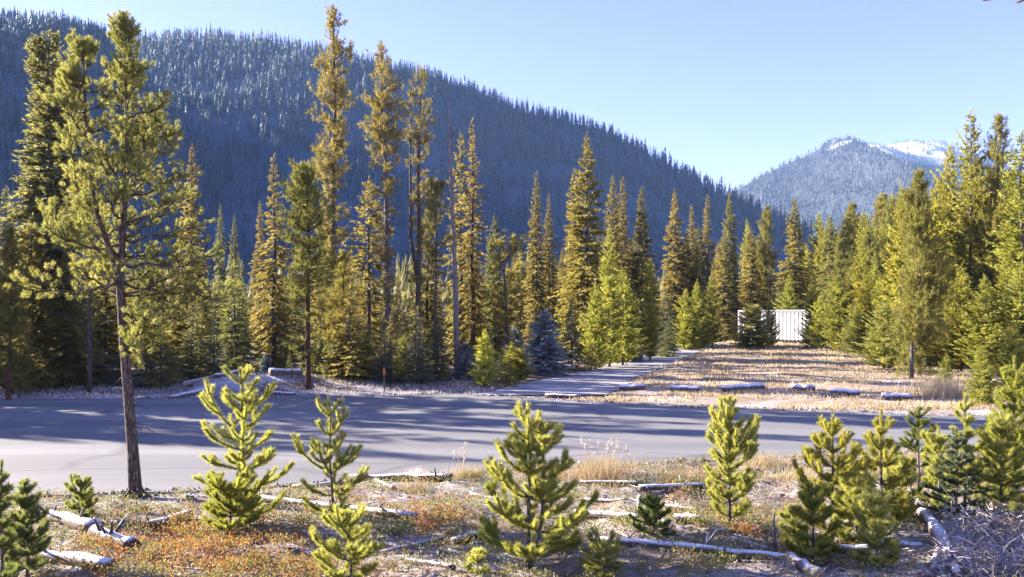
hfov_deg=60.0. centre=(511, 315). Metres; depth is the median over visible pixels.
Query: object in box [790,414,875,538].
pine sapling
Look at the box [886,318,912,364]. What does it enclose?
conifer tree
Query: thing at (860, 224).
conifer tree
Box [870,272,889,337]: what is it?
conifer tree
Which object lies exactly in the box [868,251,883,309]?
conifer tree
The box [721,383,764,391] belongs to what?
parking log
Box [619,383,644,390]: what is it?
parking log
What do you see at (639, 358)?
fir tree
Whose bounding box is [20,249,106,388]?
spruce tree
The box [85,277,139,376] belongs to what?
conifer tree
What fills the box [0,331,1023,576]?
ground
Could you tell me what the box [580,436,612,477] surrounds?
dried weed
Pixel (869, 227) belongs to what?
conifer tree
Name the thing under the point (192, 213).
spruce tree
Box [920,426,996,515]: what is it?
fir sapling
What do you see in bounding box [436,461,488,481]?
grass clump
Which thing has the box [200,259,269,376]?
fir tree
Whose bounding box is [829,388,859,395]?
parking log
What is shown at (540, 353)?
spruce tree
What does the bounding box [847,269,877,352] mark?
conifer tree
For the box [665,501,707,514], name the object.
fallen log
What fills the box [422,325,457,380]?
fir tree
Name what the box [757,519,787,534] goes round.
shrub
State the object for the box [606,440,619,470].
dried weed
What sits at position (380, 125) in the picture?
pine tree
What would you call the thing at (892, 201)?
conifer tree
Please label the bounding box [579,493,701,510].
fallen log
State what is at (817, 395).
dry grass
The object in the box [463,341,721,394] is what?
track
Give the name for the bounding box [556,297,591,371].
fir tree
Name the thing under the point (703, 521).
shrub
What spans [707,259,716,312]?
conifer tree
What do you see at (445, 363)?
conifer tree
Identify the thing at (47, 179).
spruce tree
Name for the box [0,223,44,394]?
pine tree
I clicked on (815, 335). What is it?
pine tree
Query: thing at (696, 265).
conifer tree
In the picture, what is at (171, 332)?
conifer tree
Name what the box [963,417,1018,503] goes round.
fir sapling
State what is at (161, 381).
conifer tree
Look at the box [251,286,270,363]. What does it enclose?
conifer tree
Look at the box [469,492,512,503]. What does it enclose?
fallen log
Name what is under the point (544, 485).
pine sapling
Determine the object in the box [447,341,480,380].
fir tree
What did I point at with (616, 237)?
spruce tree
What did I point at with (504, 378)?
conifer tree
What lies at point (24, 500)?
pine sapling
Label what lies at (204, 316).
conifer tree
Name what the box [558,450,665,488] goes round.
grass clump
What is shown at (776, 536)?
pine sapling
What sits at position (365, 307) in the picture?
conifer tree
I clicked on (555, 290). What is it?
conifer tree
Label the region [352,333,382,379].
conifer tree
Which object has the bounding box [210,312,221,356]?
conifer tree
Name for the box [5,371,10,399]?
wooden post
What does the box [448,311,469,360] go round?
conifer tree
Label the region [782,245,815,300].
conifer tree
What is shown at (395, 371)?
conifer tree
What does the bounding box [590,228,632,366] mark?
pine tree
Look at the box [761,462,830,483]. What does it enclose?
grass clump
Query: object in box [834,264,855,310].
conifer tree
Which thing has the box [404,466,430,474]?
frosted weed
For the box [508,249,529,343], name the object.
conifer tree
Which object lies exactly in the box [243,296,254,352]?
conifer tree
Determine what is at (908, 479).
pine sapling
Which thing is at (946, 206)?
conifer tree
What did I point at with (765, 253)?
pine tree
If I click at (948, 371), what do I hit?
pine tree
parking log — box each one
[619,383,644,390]
[670,385,700,391]
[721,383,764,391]
[790,384,814,390]
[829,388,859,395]
[881,392,912,399]
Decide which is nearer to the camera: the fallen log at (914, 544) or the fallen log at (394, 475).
the fallen log at (914, 544)
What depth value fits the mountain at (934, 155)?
2842.40 m
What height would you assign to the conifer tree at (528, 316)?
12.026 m
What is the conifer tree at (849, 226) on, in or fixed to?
on the ground at (318, 383)
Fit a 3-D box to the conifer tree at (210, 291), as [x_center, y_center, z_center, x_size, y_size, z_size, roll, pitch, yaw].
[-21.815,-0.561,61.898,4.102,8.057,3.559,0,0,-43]
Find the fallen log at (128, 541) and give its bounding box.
[87,516,140,551]
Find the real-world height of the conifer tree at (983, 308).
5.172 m
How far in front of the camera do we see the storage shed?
94.13 m
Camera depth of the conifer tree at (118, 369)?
36.63 m
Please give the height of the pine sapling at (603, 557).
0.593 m
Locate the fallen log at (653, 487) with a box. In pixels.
[638,476,704,490]
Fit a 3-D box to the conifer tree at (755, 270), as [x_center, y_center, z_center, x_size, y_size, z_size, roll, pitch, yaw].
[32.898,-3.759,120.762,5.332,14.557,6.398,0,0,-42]
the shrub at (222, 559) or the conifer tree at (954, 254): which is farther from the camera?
the conifer tree at (954, 254)
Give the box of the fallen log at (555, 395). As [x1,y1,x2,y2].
[544,393,579,398]
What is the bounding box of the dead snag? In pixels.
[433,98,469,379]
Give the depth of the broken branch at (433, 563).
10.18 m
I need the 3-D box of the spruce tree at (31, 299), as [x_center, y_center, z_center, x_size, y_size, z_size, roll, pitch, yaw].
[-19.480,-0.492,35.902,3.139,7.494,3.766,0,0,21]
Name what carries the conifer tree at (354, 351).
on the ground at (318, 383)
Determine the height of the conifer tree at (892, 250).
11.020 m
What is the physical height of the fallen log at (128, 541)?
0.400 m
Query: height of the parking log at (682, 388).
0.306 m
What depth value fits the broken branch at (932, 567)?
10.07 m
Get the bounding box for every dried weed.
[451,442,467,477]
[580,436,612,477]
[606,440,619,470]
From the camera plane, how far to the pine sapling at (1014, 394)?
13.21 m
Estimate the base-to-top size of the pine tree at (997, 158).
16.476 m
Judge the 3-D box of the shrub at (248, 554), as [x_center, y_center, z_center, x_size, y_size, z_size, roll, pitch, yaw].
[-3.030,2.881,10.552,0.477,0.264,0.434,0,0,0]
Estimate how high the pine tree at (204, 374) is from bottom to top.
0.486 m
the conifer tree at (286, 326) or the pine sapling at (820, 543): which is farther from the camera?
the conifer tree at (286, 326)
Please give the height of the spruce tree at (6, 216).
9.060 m
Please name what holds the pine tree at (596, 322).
on the ground at (318, 383)
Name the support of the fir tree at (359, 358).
on the ground at (318, 383)
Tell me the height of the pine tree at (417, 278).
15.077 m
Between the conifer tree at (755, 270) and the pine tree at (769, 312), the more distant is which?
the conifer tree at (755, 270)
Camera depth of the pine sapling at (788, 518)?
11.26 m
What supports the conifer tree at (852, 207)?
on the ground at (318, 383)
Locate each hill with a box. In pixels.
[0,31,219,279]
[132,40,815,296]
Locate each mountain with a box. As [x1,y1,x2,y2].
[737,140,938,236]
[834,140,1018,201]
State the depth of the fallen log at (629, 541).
10.77 m
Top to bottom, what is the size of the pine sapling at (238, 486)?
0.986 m
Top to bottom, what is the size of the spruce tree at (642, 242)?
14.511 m
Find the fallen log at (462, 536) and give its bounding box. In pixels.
[450,531,483,543]
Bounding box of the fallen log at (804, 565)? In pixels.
[785,552,826,576]
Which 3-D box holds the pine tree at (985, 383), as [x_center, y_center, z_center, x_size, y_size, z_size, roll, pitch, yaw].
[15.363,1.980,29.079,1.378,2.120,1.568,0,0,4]
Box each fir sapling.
[627,493,677,536]
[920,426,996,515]
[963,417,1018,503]
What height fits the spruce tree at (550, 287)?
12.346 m
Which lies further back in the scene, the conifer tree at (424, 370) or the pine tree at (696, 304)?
the pine tree at (696, 304)
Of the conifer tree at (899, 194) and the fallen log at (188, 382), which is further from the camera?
the conifer tree at (899, 194)
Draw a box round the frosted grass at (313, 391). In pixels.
[0,370,505,399]
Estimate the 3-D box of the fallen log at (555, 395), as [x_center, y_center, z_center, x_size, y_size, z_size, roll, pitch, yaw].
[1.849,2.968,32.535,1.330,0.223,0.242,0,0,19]
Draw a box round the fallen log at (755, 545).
[730,536,769,550]
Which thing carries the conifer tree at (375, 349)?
on the ground at (318, 383)
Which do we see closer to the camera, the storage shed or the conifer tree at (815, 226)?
the storage shed
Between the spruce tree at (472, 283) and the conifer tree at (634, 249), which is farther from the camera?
the conifer tree at (634, 249)
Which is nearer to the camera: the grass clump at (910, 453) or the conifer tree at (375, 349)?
the grass clump at (910, 453)
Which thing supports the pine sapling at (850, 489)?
on the ground at (318, 383)
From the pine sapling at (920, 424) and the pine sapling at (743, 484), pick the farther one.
the pine sapling at (920, 424)
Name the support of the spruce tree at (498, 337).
on the ground at (318, 383)
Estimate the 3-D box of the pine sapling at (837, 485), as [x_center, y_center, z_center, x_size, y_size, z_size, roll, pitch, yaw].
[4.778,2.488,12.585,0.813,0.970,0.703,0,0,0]
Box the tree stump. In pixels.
[285,544,296,551]
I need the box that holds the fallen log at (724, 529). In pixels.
[702,528,776,532]
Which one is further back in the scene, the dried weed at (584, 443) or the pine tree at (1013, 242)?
the pine tree at (1013, 242)
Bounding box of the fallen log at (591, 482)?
[579,480,640,486]
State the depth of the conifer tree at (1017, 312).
44.44 m
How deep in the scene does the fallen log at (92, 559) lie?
10.17 m
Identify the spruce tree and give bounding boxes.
[0,28,116,387]
[0,185,19,363]
[0,213,67,389]
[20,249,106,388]
[166,144,211,373]
[212,205,229,337]
[223,214,243,343]
[247,204,270,346]
[249,154,298,368]
[300,229,337,367]
[343,177,404,364]
[401,210,452,370]
[439,132,484,362]
[448,117,495,367]
[476,214,524,366]
[496,324,527,370]
[519,307,575,377]
[521,170,550,355]
[531,193,565,349]
[545,131,614,359]
[553,170,585,357]
[598,174,633,348]
[614,177,638,305]
[624,187,663,351]
[656,189,691,346]
[682,205,708,320]
[700,194,717,318]
[720,190,742,320]
[772,196,815,309]
[836,300,869,354]
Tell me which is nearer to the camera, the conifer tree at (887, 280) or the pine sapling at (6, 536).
the pine sapling at (6, 536)
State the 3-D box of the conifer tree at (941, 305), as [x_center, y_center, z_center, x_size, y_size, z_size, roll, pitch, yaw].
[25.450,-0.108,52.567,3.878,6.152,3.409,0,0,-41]
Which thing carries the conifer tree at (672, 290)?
on the ground at (318, 383)
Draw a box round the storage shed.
[738,310,814,342]
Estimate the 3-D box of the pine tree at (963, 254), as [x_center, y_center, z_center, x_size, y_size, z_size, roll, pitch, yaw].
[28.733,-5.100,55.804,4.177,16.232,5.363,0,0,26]
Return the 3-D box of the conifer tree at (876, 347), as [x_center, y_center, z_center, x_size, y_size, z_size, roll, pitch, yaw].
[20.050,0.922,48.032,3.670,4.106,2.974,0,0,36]
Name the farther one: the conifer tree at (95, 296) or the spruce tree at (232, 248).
the spruce tree at (232, 248)
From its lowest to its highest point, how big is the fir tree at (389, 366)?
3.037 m
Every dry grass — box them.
[27,448,1023,576]
[564,340,1023,410]
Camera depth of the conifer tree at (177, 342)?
44.22 m
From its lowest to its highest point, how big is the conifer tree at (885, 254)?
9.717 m
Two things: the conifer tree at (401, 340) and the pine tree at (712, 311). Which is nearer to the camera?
the conifer tree at (401, 340)
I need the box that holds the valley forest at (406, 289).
[0,249,810,332]
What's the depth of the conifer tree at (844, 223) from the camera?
96.50 m
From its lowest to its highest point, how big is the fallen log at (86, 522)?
0.359 m
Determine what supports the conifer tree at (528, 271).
on the ground at (318, 383)
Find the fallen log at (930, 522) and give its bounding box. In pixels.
[907,489,961,576]
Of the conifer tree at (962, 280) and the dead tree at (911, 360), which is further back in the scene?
the conifer tree at (962, 280)
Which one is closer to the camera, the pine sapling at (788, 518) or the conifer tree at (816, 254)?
the pine sapling at (788, 518)
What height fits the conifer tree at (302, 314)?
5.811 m
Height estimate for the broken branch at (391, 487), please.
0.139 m
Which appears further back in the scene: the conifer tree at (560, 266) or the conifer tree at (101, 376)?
the conifer tree at (560, 266)
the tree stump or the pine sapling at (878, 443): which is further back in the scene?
the pine sapling at (878, 443)
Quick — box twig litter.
[3,448,1023,576]
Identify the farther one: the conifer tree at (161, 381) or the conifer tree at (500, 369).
the conifer tree at (500, 369)
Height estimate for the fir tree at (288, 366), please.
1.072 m
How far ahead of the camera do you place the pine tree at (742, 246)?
131.85 m
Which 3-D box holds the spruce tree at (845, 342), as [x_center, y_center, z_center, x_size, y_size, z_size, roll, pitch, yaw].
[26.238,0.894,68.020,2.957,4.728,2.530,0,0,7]
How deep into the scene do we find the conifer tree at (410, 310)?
88.43 m
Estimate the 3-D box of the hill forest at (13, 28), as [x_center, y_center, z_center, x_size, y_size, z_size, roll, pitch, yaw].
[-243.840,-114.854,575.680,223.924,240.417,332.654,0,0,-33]
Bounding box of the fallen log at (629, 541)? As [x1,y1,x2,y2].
[590,529,784,561]
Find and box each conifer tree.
[0,354,21,387]
[42,330,97,388]
[53,345,93,388]
[74,279,95,376]
[81,331,119,385]
[84,280,116,360]
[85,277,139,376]
[96,352,134,386]
[101,281,133,365]
[125,259,149,354]
[127,265,173,368]
[128,257,146,366]
[131,341,164,387]
[133,320,194,389]
[147,261,222,373]
[147,269,170,351]
[151,268,170,356]
[159,300,184,355]
[166,326,206,380]
[180,293,223,373]
[188,255,225,352]
[206,280,223,349]
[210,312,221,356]
[213,278,231,336]
[215,308,233,359]
[223,269,253,367]
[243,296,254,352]
[247,295,255,337]
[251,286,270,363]
[277,282,299,367]
[277,301,304,356]
[277,322,314,374]
[296,292,310,346]
[297,283,324,361]
[301,315,334,376]
[304,342,327,372]
[313,326,355,381]
[330,324,363,378]
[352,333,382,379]
[354,274,366,319]
[356,283,378,346]
[371,332,382,371]
[374,315,408,381]
[375,305,384,353]
[380,313,399,356]
[391,276,404,345]
[392,336,410,372]
[395,351,405,375]
[398,295,413,347]
[399,349,424,380]
[404,300,414,343]
[414,350,433,381]
[437,297,443,340]
[437,335,449,375]
[440,291,453,364]
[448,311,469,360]
[477,276,493,346]
[493,349,516,381]
[495,342,528,378]
[496,357,520,386]
[503,263,513,324]
[503,285,515,341]
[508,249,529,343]
[508,253,526,341]
[508,345,536,379]
[521,233,547,342]
[524,258,534,338]
[538,236,553,306]
[538,261,563,329]
[553,249,567,320]
[555,304,566,337]
[618,303,645,356]
[626,238,640,341]
[631,230,643,285]
[643,258,663,335]
[654,315,678,356]
[662,263,677,328]
[671,230,704,346]
[679,305,704,349]
[688,229,707,311]
[692,225,711,312]
[692,310,713,348]
[704,241,734,339]
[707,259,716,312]
[710,230,739,341]
[725,243,744,337]
[735,224,765,309]
[737,238,765,320]
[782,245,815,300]
[797,243,815,308]
[807,210,824,285]
[808,222,825,292]
[811,214,837,317]
[812,221,832,301]
[814,233,857,341]
[821,217,855,333]
[825,217,856,283]
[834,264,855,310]
[835,201,864,257]
[840,243,874,338]
[840,258,873,352]
[840,307,871,353]
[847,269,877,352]
[849,297,916,368]
[851,211,878,262]
[854,215,865,238]
[856,215,879,260]
[859,230,889,282]
[861,196,890,245]
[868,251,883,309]
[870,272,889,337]
[871,191,903,222]
[871,194,917,347]
[872,197,899,255]
[872,201,887,243]
[873,262,898,326]
[876,214,893,259]
[878,242,891,275]
[878,308,895,362]
[885,220,936,353]
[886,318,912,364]
[895,187,906,212]
[895,189,949,269]
[910,179,965,347]
[916,269,958,358]
[922,319,951,365]
[929,262,988,370]
[939,183,957,257]
[943,272,1020,368]
[946,284,976,364]
[949,221,977,298]
[966,214,983,282]
[983,254,1015,350]
[986,309,1009,367]
[987,262,1023,363]
[997,264,1023,357]
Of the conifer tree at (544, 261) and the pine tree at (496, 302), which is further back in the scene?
the conifer tree at (544, 261)
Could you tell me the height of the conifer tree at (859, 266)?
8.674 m
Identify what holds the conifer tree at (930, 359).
on the ground at (318, 383)
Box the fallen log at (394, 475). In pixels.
[348,468,452,481]
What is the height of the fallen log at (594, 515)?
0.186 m
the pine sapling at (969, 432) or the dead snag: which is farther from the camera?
the dead snag
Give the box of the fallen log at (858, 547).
[836,544,870,553]
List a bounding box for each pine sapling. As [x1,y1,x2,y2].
[0,458,26,576]
[4,476,53,576]
[57,472,98,517]
[191,363,295,516]
[200,461,272,530]
[290,395,369,515]
[308,502,386,576]
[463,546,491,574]
[476,398,600,568]
[577,526,625,576]
[702,394,761,526]
[765,523,784,552]
[776,502,805,546]
[783,480,843,561]
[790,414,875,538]
[821,460,872,520]
[829,468,876,544]
[846,488,901,568]
[854,407,917,523]
[878,454,924,511]
[889,405,942,487]
[916,425,953,506]
[943,392,990,521]
[966,410,1023,519]
[973,354,1023,515]
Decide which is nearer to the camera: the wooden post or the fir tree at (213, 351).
the wooden post
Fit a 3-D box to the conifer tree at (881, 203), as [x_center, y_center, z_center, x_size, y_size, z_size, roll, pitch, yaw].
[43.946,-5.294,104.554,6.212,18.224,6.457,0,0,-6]
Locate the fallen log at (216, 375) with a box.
[212,370,239,377]
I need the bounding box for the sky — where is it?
[0,0,1023,193]
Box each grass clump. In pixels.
[383,475,437,493]
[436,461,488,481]
[546,469,578,480]
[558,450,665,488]
[652,465,706,483]
[733,447,798,471]
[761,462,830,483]
[875,439,934,481]
[885,372,1004,400]
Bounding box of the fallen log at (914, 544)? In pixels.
[834,536,922,550]
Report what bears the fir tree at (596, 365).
on the ground at (318, 383)
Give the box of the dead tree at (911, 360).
[910,342,913,378]
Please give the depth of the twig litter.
10.93 m
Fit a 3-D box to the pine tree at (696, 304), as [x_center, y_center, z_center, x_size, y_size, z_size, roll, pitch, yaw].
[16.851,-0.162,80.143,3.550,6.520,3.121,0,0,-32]
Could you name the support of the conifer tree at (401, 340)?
on the ground at (318, 383)
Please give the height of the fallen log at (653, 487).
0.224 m
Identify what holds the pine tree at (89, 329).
on the ground at (318, 383)
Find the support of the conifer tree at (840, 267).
on the ground at (318, 383)
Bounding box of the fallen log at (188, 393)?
[168,388,214,398]
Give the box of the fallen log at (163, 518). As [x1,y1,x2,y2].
[139,506,193,528]
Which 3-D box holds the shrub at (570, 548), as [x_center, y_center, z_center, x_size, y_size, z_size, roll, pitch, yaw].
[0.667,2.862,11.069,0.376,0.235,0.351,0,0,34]
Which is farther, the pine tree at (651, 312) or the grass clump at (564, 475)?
the pine tree at (651, 312)
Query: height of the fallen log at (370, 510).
0.236 m
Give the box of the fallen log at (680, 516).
[674,513,700,523]
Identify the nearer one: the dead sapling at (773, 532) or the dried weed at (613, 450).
the dead sapling at (773, 532)
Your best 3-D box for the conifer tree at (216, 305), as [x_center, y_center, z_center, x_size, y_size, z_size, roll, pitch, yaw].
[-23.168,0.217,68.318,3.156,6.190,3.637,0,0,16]
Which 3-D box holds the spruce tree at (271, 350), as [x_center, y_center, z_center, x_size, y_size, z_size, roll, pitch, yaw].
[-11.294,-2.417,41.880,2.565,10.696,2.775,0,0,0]
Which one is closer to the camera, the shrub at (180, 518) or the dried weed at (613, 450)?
the shrub at (180, 518)
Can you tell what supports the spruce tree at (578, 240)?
on the ground at (318, 383)
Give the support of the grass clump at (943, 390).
on the ground at (318, 383)
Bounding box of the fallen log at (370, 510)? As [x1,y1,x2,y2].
[260,495,417,519]
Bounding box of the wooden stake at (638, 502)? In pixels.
[637,495,642,509]
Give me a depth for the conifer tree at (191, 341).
36.85 m
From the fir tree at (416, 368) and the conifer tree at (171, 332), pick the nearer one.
the fir tree at (416, 368)
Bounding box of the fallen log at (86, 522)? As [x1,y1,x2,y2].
[15,503,104,531]
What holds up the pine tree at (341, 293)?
on the ground at (318, 383)
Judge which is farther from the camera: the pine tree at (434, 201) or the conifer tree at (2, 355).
the pine tree at (434, 201)
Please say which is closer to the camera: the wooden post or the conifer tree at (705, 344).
the wooden post
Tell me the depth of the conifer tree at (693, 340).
77.15 m
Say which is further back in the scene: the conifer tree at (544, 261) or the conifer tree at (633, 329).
the conifer tree at (544, 261)
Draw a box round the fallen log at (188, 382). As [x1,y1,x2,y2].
[182,375,212,385]
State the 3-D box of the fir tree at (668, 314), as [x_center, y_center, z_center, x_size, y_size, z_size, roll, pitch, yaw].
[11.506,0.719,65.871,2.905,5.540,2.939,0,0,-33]
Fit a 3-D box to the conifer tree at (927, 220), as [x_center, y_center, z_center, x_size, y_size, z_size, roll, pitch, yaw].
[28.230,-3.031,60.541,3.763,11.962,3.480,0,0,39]
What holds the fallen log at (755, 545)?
on the ground at (318, 383)
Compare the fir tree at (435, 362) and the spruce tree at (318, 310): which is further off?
the spruce tree at (318, 310)
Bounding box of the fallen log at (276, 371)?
[268,368,302,375]
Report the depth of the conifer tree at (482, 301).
64.05 m
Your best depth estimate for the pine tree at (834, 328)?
69.73 m
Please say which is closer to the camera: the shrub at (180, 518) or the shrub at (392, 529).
the shrub at (392, 529)
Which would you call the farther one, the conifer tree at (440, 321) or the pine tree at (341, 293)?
the conifer tree at (440, 321)
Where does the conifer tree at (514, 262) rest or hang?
on the ground at (318, 383)
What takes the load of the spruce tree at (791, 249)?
on the ground at (318, 383)
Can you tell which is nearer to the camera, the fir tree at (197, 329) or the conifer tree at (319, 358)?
the fir tree at (197, 329)
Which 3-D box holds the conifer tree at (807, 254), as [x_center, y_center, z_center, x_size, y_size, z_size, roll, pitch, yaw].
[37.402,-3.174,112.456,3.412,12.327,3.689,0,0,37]
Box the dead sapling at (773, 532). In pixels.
[772,514,774,551]
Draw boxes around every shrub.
[121,498,157,513]
[128,539,173,561]
[161,506,194,525]
[197,554,231,568]
[237,548,276,566]
[361,513,420,535]
[413,512,445,532]
[557,538,583,553]
[683,510,716,527]
[725,520,759,534]
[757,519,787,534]
[901,485,924,516]
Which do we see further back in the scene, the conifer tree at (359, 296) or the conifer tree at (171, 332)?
the conifer tree at (359, 296)
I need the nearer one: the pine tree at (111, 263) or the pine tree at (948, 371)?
the pine tree at (111, 263)
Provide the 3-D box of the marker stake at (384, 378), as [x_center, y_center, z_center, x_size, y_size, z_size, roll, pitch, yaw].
[-4.945,2.516,34.314,0.085,1.060,0.060,0,0,0]
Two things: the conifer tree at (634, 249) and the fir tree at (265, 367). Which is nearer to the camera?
the fir tree at (265, 367)
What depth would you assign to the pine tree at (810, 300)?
81.83 m
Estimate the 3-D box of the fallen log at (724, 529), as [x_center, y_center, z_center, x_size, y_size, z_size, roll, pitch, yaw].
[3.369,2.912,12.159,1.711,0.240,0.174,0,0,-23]
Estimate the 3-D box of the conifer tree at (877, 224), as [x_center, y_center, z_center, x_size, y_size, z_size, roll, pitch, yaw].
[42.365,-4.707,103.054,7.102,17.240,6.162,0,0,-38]
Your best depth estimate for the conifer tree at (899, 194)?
109.51 m
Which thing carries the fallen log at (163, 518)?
on the ground at (318, 383)
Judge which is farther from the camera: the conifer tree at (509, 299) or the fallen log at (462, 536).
the conifer tree at (509, 299)
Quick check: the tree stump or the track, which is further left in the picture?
the tree stump
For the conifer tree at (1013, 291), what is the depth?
47.51 m
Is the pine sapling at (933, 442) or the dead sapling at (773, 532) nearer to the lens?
the dead sapling at (773, 532)
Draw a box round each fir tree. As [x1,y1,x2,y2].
[166,294,221,382]
[187,309,231,376]
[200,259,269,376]
[257,353,271,372]
[284,352,292,368]
[319,284,384,384]
[361,319,414,384]
[392,307,439,383]
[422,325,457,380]
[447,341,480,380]
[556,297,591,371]
[582,343,601,370]
[629,343,644,361]
[656,292,680,355]
[729,302,781,348]
[732,323,749,346]
[799,337,809,349]
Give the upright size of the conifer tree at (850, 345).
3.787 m
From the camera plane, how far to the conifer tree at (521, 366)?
40.48 m
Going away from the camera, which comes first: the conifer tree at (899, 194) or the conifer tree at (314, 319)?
the conifer tree at (314, 319)
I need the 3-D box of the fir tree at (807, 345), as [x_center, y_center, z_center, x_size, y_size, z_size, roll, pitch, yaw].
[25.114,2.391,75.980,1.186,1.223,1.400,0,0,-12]
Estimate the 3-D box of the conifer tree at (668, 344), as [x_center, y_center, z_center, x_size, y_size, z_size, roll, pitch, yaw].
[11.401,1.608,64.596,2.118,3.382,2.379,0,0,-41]
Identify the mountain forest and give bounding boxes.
[726,134,952,234]
[864,139,1018,204]
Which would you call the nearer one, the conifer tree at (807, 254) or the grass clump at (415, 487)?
the grass clump at (415, 487)
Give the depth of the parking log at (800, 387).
34.34 m
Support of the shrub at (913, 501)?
on the ground at (318, 383)
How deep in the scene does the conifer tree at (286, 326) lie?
49.84 m
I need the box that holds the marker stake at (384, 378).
[383,367,384,391]
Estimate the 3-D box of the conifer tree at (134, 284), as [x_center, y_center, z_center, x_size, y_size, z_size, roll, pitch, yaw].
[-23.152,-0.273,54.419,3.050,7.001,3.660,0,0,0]
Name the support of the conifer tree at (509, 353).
on the ground at (318, 383)
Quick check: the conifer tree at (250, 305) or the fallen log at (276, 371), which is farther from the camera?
the conifer tree at (250, 305)
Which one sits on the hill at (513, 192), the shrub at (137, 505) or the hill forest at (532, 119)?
the hill forest at (532, 119)
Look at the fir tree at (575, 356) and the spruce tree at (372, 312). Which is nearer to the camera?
the spruce tree at (372, 312)
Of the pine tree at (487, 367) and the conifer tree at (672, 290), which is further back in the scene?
the conifer tree at (672, 290)
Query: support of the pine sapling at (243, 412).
on the ground at (318, 383)
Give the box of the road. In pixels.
[0,394,1019,495]
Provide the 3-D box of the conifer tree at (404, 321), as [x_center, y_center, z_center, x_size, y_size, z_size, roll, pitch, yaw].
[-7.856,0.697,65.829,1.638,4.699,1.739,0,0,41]
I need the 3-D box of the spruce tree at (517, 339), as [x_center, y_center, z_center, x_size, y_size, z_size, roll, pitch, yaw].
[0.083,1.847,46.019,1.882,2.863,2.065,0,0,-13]
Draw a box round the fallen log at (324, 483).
[293,482,344,488]
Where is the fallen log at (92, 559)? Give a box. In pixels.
[31,549,115,572]
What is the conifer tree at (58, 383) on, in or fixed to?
on the ground at (318, 383)
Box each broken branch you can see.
[374,478,395,489]
[405,558,455,569]
[929,548,938,572]
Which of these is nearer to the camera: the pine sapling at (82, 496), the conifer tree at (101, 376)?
the pine sapling at (82, 496)
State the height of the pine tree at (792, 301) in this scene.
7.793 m
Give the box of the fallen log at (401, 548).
[372,536,445,555]
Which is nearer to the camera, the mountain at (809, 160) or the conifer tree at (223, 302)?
the conifer tree at (223, 302)
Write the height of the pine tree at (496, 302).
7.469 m
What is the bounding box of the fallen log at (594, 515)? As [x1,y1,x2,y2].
[575,509,640,520]
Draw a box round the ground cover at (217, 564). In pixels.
[4,446,1023,576]
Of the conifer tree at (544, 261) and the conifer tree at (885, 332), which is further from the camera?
the conifer tree at (544, 261)
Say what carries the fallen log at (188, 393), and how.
on the ground at (318, 383)
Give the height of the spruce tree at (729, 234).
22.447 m
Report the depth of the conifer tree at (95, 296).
46.88 m
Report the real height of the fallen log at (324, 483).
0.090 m
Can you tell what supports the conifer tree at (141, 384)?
on the ground at (318, 383)
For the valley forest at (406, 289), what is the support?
on the ground at (318, 383)
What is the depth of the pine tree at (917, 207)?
43.17 m
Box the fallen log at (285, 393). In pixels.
[273,391,295,395]
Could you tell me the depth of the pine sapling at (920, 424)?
14.81 m
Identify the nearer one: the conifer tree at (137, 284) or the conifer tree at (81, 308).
the conifer tree at (81, 308)
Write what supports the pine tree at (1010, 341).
on the ground at (318, 383)
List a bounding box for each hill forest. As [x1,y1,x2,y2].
[0,5,236,287]
[106,21,837,298]
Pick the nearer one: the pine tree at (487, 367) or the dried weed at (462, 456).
the dried weed at (462, 456)
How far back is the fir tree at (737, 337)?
83.04 m
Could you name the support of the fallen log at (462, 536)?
on the ground at (318, 383)
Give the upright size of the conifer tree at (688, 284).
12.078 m
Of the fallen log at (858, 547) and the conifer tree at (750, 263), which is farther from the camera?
the conifer tree at (750, 263)
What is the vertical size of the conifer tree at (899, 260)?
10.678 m
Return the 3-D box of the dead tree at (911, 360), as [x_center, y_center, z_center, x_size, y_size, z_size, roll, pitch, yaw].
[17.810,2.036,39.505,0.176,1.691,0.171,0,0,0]
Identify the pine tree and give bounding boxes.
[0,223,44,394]
[2,8,241,499]
[59,176,109,391]
[199,369,209,377]
[270,158,353,389]
[304,3,358,355]
[315,248,368,377]
[356,39,418,376]
[400,63,437,357]
[411,174,458,378]
[467,328,501,385]
[478,229,529,359]
[577,283,617,367]
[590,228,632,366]
[604,267,653,364]
[636,257,665,359]
[667,288,701,349]
[686,278,716,348]
[704,271,724,346]
[739,217,754,292]
[746,206,786,309]
[763,298,782,345]
[772,272,805,309]
[794,277,828,346]
[804,295,832,348]
[816,273,851,352]
[879,167,960,376]
[928,141,968,273]
[932,352,956,383]
[942,107,998,315]
[957,113,1023,349]
[960,346,1002,405]
[980,126,1023,312]
[983,0,1023,5]
[985,318,1023,389]
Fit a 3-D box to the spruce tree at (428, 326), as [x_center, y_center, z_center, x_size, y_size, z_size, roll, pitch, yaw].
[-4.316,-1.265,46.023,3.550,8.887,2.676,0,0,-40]
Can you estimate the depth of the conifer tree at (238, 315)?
49.37 m
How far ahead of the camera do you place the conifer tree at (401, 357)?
42.80 m
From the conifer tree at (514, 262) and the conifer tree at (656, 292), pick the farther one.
the conifer tree at (656, 292)
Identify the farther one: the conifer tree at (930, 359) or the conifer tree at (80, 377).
the conifer tree at (930, 359)

